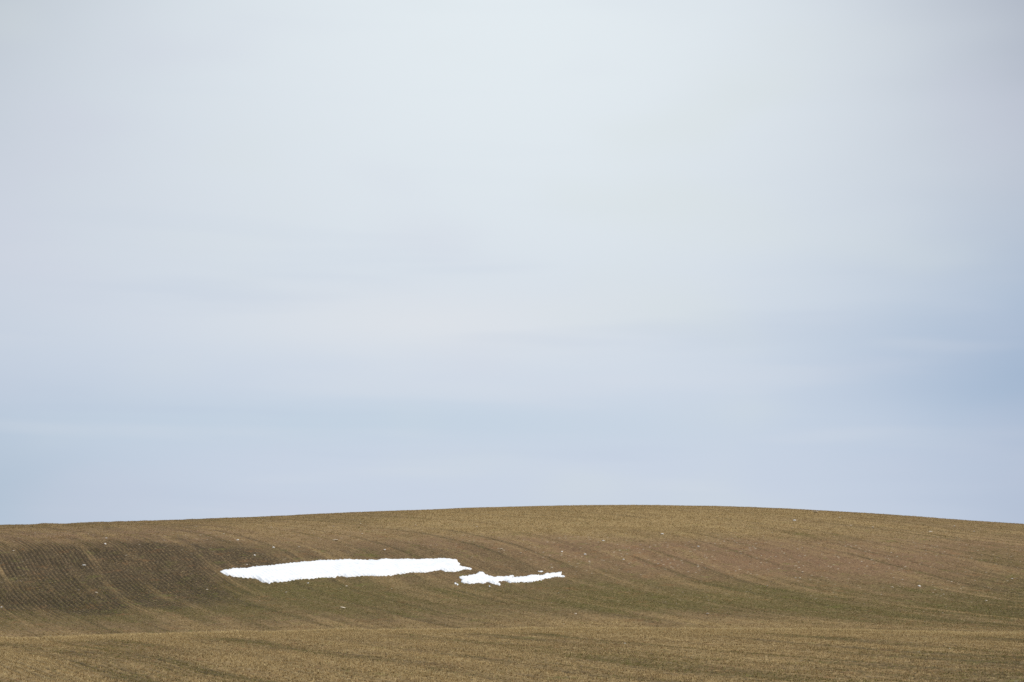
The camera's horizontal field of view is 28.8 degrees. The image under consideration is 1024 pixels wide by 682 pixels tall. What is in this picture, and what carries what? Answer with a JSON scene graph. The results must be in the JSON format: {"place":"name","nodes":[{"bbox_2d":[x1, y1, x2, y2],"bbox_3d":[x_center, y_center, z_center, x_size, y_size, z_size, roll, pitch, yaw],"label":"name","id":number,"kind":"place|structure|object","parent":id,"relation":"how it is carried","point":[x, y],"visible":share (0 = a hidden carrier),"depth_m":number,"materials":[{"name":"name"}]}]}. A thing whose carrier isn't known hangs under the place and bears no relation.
{"place":"outdoors","nodes":[
{"label":"outdoors","id":0,"kind":"place"},
{"bbox_2d":[0,504,1023,681],"bbox_3d":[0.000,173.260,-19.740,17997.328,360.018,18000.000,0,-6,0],"label":"field","id":1,"kind":"structure","parent":0,"point":[25,562],"depth_m":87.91,"materials":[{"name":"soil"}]},
{"bbox_2d":[220,558,471,583],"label":"snow patch","id":2,"kind":"object","parent":1,"relation":"on","point":[268,574],"visible":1,"depth_m":92.84,"materials":[{"name":"white snow"}]},
{"bbox_2d":[459,572,564,585],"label":"snow patch","id":3,"kind":"object","parent":1,"relation":"on","point":[481,577],"visible":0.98,"depth_m":89.92,"materials":[{"name":"white snow"}]},
{"bbox_2d":[0,0,1023,524],"label":"sky","id":4,"kind":"structure","parent":0,"point":[259,258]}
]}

